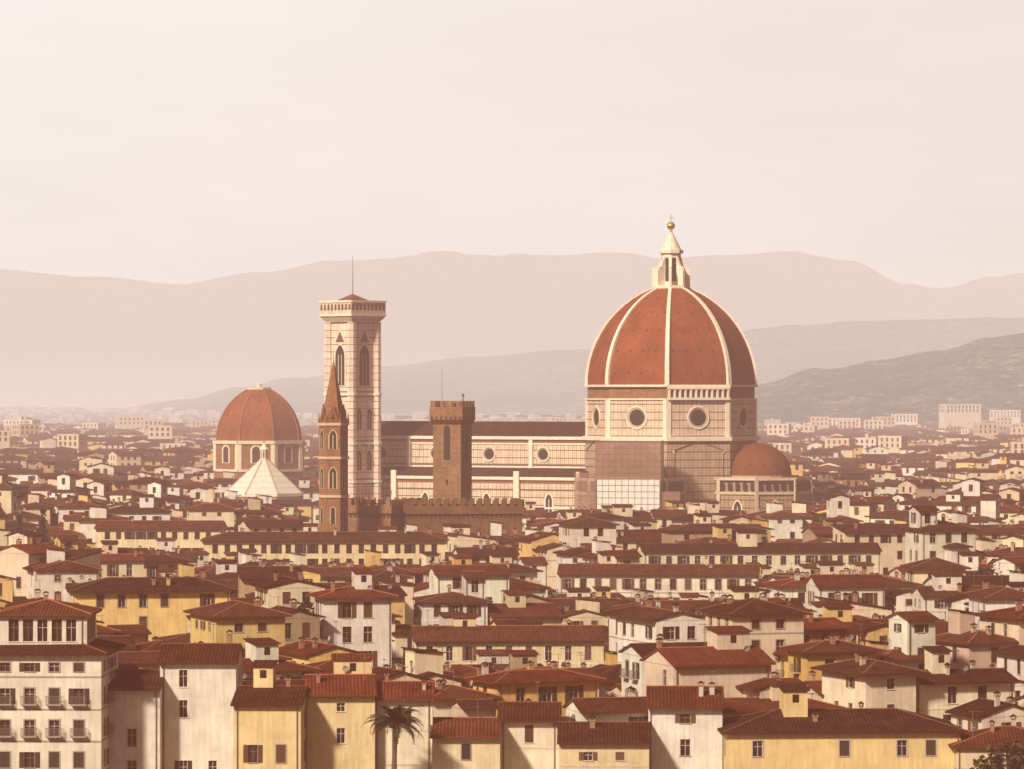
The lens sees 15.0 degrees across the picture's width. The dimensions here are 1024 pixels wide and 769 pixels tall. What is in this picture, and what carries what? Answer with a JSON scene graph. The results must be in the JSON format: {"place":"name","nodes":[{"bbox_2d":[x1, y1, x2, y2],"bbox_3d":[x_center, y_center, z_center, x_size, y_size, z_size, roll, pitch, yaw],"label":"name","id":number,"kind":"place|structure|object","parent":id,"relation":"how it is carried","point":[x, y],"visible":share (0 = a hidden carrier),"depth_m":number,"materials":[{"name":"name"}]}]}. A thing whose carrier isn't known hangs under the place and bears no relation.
{"place":"outdoors","nodes":[
{"label":"outdoors","id":0,"kind":"place"},
{"bbox_2d":[0,405,140,407],"bbox_3d":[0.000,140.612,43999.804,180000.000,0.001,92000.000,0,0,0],"label":"ground","id":1,"kind":"structure","parent":0,"point":[99,406],"depth_m":15062.85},
{"bbox_2d":[224,441,303,498],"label":"baptistery","id":2,"kind":"structure","parent":1,"relation":"on","point":[263,475],"depth_m":1442.17,"materials":[{"name":"stone"}]},
{"bbox_2d":[319,258,385,502],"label":"campanile","id":3,"kind":"structure","parent":1,"relation":"on","point":[352,332],"depth_m":1317.93,"materials":[{"name":"stone"}]},
{"bbox_2d":[348,394,523,534],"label":"crenellated palace","id":4,"kind":"structure","parent":1,"relation":"on","point":[452,500],"depth_m":1085.09,"materials":[{"name":"stone"}]},
{"bbox_2d":[0,404,1019,428],"bbox_3d":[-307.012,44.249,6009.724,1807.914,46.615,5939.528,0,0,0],"label":"town","id":5,"kind":"object","parent":1,"relation":"on","point":[964,415],"visible":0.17,"depth_m":5260.07,"materials":[{"name":"paint"}]},
{"bbox_2d":[0,505,1023,768],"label":"town","id":6,"kind":"object","parent":1,"relation":"on","point":[742,651],"visible":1,"depth_m":513.51,"materials":[{"name":"paint"}]},
{"bbox_2d":[0,453,1023,574],"bbox_3d":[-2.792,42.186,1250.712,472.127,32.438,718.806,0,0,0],"label":"town","id":7,"kind":"object","parent":1,"relation":"on","point":[152,512],"visible":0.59,"depth_m":1044.90,"materials":[{"name":"paint"}]},
{"bbox_2d":[0,414,1023,480],"bbox_3d":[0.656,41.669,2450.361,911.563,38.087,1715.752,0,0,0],"label":"town","id":8,"kind":"object","parent":1,"relation":"on","point":[136,444],"visible":0.34,"depth_m":2153.77,"materials":[{"name":"paint"}]},
{"bbox_2d":[15,450,1023,768],"bbox_3d":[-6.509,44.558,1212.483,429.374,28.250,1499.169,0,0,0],"label":"trees","id":9,"kind":"object","parent":1,"relation":"on","point":[395,718],"visible":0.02,"depth_m":468.20,"materials":[{"name":"green plant"}]},
{"bbox_2d":[381,217,812,513],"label":"cathedral","id":10,"kind":"structure","parent":1,"relation":"on","point":[671,399],"depth_m":1280.94,"materials":[{"name":"stone"}]},
{"bbox_2d":[731,443,791,475],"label":"duomo tribune domes","id":11,"kind":"structure","parent":10,"relation":"attached to","point":[757,459],"depth_m":1277.25,"materials":[{"name":"red tile"}]},
{"bbox_2d":[212,384,304,479],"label":"domed chapel","id":12,"kind":"structure","parent":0,"point":[252,419],"depth_m":1636.86,"materials":[{"name":"tile"}]},
{"bbox_2d":[318,352,348,530],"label":"church steeple","id":13,"kind":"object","parent":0,"point":[333,456],"depth_m":1065.05,"materials":[{"name":"brick"}]},
{"bbox_2d":[0,251,1023,404],"bbox_3d":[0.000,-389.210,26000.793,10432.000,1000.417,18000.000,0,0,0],"label":"hills","id":14,"kind":"structure","parent":0,"point":[75,340],"depth_m":22139.29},
{"bbox_2d":[0,317,1023,415],"bbox_3d":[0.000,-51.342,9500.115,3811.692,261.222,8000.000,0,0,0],"label":"hills","id":15,"kind":"structure","parent":0,"point":[549,382],"depth_m":7993.25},
{"bbox_2d":[0,0,1023,287],"label":"sky","id":16,"kind":"structure","parent":0,"point":[157,141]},
{"bbox_2d":[395,333,1023,425],"bbox_3d":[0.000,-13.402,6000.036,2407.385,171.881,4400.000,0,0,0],"label":"hills","id":17,"kind":"structure","parent":0,"point":[987,374],"depth_m":5049.14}
]}

